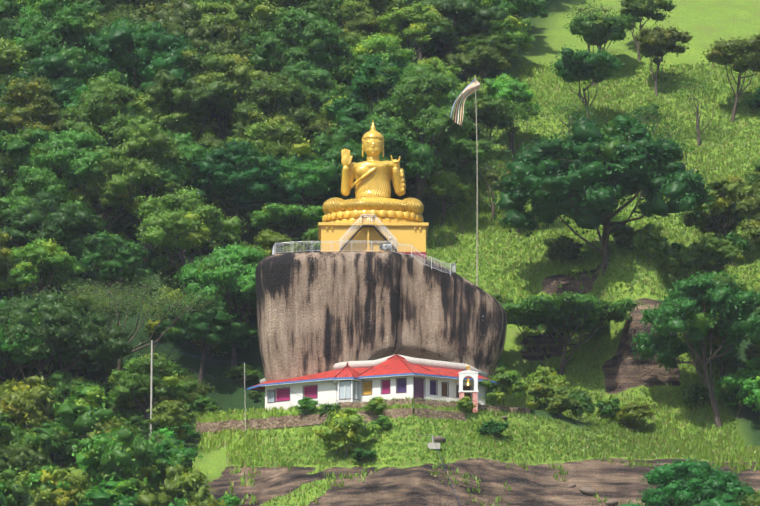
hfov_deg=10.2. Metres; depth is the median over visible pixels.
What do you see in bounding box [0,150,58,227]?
airy tree
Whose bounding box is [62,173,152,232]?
tree
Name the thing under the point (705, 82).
sparse tree
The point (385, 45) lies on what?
tree light
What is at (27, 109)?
tall tree
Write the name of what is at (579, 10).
sparse tree
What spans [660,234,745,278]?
tree
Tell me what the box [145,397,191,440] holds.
young tree
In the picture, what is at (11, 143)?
spreading tree
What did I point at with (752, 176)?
tree
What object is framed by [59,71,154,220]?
tall tree
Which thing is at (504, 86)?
tree
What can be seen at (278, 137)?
forest tree
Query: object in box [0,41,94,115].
round tree
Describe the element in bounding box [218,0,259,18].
tall tree
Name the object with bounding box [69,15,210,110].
round tree
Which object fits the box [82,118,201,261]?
forest tree
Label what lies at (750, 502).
forest tree
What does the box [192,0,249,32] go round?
forest tree
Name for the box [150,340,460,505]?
poles and cables
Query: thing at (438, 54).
tree light
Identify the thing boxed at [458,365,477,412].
bell tower
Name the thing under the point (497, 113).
tree
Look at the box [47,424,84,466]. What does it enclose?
bush
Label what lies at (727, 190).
forest tree
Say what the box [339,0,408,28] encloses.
forest tree
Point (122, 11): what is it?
tall tree
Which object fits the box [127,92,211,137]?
forest tree
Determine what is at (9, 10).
round tree
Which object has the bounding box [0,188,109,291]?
round tree
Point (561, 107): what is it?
sparse tree
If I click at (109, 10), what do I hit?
tall tree
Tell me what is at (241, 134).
tree light
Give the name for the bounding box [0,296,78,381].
forest tree
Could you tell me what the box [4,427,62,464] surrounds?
bush
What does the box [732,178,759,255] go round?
tall tree
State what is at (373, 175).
buddha statue
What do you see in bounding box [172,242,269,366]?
forest tree
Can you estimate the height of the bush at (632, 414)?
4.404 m
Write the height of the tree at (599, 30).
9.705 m
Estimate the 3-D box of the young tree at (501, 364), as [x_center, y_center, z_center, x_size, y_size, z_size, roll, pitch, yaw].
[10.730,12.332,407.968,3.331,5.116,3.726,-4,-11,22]
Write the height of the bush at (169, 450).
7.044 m
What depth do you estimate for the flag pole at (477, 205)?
420.33 m
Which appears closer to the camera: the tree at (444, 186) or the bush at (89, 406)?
the bush at (89, 406)
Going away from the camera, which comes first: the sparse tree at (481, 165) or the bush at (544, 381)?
the bush at (544, 381)
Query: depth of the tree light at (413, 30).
470.69 m
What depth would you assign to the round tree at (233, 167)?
430.12 m
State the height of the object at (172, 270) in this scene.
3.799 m
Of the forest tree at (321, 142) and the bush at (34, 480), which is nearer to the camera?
the bush at (34, 480)
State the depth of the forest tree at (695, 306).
403.18 m
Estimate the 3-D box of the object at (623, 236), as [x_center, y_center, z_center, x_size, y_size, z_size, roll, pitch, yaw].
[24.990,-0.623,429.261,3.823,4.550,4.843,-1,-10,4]
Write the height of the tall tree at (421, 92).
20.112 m
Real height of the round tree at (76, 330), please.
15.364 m
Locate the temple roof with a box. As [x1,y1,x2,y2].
[247,356,499,391]
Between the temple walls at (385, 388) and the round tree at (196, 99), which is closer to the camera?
the temple walls at (385, 388)
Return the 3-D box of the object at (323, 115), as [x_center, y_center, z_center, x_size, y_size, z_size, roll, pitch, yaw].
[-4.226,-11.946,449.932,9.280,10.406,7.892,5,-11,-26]
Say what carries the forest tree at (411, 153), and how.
on the ground
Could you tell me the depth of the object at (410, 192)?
441.75 m
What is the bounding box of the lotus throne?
[322,210,423,222]
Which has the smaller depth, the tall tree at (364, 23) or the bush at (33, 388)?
the bush at (33, 388)
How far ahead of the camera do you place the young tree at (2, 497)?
378.46 m
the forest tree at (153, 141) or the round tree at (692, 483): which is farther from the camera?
the forest tree at (153, 141)
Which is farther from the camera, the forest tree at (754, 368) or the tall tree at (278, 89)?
the tall tree at (278, 89)
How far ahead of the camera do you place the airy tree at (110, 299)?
407.81 m
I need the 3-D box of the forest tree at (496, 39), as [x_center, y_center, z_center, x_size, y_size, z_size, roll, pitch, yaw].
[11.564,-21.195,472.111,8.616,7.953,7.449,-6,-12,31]
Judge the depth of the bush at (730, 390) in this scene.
404.47 m
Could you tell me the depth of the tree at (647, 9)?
479.38 m
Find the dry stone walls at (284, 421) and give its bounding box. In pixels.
[196,398,529,432]
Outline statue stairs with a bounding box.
[339,214,396,252]
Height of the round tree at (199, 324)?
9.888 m
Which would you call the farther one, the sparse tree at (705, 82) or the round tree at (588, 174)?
the sparse tree at (705, 82)
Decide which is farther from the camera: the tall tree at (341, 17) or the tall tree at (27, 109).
the tall tree at (341, 17)
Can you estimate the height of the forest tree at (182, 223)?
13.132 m
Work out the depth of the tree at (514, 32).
475.59 m
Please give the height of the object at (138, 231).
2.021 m
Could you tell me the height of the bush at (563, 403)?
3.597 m
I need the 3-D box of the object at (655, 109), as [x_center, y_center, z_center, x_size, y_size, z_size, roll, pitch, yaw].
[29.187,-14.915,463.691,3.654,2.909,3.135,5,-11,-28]
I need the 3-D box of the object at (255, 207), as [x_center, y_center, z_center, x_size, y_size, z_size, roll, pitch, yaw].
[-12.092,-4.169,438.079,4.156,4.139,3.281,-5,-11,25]
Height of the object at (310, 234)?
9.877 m
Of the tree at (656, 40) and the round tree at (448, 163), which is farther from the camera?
the tree at (656, 40)
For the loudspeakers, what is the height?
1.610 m
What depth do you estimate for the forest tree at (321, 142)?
435.52 m
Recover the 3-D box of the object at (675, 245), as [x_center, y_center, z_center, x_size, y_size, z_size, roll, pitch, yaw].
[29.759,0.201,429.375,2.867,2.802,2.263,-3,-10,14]
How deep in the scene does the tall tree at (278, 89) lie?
442.30 m
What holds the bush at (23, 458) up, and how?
on the ground
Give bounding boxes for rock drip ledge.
[260,354,486,382]
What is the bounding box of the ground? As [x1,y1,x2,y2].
[0,0,759,505]
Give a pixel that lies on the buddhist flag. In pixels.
(468, 90)
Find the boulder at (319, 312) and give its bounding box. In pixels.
[255,252,506,395]
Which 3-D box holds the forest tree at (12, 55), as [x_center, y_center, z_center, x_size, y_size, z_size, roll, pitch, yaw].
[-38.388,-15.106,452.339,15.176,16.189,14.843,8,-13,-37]
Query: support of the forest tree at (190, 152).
on the ground
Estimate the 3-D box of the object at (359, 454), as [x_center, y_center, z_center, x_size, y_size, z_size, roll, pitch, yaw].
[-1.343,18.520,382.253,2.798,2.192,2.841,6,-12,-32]
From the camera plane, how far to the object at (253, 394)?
409.74 m
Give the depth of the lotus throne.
404.30 m
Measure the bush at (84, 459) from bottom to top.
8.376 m
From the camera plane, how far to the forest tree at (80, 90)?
441.34 m
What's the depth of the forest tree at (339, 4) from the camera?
479.48 m
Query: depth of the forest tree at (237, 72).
451.39 m
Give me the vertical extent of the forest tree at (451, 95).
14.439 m
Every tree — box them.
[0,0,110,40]
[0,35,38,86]
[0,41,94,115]
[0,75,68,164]
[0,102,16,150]
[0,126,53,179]
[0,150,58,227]
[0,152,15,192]
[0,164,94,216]
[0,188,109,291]
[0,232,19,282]
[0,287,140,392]
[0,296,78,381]
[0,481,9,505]
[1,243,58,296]
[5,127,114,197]
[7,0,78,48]
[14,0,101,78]
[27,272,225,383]
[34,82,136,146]
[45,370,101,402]
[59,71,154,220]
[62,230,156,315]
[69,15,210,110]
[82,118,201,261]
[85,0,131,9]
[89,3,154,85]
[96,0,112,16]
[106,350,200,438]
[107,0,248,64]
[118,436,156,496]
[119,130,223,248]
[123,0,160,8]
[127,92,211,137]
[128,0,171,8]
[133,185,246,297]
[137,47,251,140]
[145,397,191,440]
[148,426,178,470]
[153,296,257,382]
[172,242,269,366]
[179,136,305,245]
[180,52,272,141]
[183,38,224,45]
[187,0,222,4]
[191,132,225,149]
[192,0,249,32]
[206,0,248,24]
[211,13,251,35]
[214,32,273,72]
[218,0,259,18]
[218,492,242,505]
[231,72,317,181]
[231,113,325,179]
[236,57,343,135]
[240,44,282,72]
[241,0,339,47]
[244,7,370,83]
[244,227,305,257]
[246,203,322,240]
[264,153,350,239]
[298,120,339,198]
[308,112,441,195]
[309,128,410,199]
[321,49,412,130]
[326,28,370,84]
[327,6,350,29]
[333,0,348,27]
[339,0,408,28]
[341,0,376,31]
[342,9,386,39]
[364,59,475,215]
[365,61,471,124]
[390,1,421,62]
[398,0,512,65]
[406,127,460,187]
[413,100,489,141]
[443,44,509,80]
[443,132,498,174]
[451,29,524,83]
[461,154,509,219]
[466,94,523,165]
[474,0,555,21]
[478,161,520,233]
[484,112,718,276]
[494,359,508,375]
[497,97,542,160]
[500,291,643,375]
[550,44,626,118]
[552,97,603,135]
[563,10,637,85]
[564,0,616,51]
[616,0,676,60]
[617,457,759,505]
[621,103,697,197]
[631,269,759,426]
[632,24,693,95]
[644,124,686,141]
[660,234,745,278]
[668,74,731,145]
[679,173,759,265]
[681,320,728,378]
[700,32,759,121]
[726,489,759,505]
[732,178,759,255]
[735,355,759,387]
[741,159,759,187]
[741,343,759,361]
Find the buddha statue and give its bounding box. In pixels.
[322,120,423,214]
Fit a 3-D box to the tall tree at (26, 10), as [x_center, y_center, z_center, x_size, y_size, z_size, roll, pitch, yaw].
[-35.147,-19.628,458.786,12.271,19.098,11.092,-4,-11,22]
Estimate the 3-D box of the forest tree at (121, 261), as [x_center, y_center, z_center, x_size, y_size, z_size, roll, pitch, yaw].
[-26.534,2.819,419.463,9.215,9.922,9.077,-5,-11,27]
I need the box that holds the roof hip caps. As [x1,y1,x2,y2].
[334,354,441,377]
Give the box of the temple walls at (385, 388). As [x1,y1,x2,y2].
[265,375,484,409]
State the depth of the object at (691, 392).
406.28 m
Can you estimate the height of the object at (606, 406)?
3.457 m
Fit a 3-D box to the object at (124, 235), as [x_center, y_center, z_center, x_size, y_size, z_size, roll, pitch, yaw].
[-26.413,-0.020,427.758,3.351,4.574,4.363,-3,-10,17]
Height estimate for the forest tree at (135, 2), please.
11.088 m
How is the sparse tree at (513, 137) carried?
on the ground
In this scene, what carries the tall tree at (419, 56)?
on the ground
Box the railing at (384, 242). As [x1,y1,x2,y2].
[272,241,455,275]
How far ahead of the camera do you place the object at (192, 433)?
395.83 m
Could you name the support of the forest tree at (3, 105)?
on the ground
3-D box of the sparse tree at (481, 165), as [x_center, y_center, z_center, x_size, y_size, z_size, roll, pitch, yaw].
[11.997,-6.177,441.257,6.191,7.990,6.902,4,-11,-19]
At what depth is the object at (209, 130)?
450.89 m
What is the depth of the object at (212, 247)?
430.13 m
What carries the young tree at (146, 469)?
on the ground
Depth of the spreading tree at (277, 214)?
425.94 m
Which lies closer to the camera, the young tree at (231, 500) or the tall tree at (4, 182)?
the young tree at (231, 500)
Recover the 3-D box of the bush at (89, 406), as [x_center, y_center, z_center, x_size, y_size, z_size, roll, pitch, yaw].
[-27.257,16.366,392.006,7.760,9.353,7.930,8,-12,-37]
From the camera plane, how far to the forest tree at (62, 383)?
400.18 m
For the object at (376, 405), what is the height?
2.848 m
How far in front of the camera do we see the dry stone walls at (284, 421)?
392.17 m
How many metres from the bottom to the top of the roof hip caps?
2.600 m
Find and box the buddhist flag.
[450,78,479,125]
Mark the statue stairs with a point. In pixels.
(359, 229)
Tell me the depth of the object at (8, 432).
390.40 m
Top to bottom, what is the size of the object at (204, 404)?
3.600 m
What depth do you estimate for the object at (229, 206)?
437.39 m
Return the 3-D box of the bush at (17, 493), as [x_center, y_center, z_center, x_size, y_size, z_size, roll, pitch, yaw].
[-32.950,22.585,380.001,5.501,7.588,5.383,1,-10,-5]
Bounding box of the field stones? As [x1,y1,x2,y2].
[433,415,617,504]
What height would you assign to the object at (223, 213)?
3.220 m
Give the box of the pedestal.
[318,222,428,257]
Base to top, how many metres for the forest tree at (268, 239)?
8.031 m
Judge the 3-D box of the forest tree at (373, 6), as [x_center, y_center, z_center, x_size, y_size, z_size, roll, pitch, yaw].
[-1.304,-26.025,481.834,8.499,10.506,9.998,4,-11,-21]
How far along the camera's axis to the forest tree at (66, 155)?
427.35 m
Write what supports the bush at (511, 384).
on the ground
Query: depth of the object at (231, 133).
454.41 m
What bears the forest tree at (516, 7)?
on the ground
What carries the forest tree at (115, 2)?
on the ground
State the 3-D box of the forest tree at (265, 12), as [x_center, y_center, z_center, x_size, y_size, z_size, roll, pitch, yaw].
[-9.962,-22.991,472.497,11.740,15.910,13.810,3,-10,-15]
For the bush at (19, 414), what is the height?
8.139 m
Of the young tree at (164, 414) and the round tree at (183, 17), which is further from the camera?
the round tree at (183, 17)
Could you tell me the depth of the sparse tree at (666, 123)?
444.86 m
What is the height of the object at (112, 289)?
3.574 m
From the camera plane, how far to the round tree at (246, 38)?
467.14 m
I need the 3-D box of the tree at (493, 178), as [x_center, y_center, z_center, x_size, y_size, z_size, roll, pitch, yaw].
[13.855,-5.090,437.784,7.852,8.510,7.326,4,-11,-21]
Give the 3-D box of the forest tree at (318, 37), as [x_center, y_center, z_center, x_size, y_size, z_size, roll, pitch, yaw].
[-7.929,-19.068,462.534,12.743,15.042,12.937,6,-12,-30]
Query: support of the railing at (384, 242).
on the boulder at (319, 312)
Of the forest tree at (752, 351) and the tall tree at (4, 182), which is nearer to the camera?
the forest tree at (752, 351)
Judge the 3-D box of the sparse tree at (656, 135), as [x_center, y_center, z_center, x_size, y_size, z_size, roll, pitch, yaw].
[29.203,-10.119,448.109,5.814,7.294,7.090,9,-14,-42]
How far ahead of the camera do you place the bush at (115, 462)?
382.08 m
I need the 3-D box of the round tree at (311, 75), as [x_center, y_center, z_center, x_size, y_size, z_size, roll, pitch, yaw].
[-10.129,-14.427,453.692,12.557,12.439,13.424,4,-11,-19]
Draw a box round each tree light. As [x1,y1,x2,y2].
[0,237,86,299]
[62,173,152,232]
[232,115,262,141]
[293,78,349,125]
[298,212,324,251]
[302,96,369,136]
[346,32,416,83]
[375,1,451,62]
[403,0,474,56]
[417,56,463,87]
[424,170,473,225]
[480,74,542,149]
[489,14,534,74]
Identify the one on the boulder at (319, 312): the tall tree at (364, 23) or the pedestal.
the pedestal
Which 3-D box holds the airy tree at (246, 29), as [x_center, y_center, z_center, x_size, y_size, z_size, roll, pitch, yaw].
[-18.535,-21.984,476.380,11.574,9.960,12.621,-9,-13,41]
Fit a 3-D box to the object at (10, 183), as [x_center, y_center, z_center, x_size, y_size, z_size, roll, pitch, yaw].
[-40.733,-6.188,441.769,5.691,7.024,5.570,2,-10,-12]
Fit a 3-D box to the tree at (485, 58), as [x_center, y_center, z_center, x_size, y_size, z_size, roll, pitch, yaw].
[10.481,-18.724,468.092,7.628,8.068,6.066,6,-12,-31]
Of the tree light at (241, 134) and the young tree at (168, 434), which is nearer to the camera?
the young tree at (168, 434)
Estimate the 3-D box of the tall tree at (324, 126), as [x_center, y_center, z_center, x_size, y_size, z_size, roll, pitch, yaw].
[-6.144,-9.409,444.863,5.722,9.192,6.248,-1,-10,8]
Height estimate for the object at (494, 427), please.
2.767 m
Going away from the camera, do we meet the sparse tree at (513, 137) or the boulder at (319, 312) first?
the boulder at (319, 312)
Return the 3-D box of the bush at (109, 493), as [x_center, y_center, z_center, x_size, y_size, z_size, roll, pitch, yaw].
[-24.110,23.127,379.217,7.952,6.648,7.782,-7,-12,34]
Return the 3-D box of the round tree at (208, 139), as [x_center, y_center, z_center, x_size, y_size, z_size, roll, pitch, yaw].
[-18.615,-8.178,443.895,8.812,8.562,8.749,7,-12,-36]
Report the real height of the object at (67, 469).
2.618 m
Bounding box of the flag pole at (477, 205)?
[475,79,477,285]
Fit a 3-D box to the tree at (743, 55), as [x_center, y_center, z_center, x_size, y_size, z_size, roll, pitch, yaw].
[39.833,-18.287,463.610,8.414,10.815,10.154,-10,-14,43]
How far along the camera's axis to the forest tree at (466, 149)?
446.58 m
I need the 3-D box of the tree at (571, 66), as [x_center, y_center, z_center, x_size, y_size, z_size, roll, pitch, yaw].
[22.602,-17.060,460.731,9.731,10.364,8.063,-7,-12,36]
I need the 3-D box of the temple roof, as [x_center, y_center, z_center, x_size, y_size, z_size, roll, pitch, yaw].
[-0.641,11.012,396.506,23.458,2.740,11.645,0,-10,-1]
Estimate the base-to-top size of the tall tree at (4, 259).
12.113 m
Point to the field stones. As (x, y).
(584, 490)
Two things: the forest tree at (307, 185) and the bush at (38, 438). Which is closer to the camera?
the bush at (38, 438)
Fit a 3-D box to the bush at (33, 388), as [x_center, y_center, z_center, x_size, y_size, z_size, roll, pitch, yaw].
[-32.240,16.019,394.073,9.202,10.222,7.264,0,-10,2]
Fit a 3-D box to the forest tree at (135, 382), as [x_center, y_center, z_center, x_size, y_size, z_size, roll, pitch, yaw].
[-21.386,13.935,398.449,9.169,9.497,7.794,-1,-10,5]
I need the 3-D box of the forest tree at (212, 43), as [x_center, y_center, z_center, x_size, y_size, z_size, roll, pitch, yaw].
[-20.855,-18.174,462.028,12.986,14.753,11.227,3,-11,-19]
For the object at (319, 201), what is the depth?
439.04 m
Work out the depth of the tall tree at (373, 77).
443.54 m
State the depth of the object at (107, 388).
405.73 m
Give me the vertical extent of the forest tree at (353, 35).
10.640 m
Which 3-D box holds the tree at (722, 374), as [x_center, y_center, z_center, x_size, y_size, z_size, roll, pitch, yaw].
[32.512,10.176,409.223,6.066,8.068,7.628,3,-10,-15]
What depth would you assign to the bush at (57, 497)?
379.38 m
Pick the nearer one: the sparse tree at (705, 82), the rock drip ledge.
the rock drip ledge
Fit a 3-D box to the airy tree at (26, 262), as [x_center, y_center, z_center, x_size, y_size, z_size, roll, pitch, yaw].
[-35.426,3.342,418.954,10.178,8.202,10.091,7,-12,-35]
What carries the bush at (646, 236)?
on the ground
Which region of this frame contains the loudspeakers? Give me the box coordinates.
[379,237,391,251]
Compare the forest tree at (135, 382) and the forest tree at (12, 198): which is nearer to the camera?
the forest tree at (135, 382)
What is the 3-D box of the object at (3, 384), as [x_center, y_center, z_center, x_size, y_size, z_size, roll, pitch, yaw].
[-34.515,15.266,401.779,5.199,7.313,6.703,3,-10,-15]
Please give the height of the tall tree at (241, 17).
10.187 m
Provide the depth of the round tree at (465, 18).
471.85 m
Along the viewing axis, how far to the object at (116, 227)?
433.88 m
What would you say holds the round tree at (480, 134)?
on the ground
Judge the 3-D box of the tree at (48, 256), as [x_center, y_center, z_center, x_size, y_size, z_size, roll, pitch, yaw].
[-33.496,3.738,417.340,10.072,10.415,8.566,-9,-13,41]

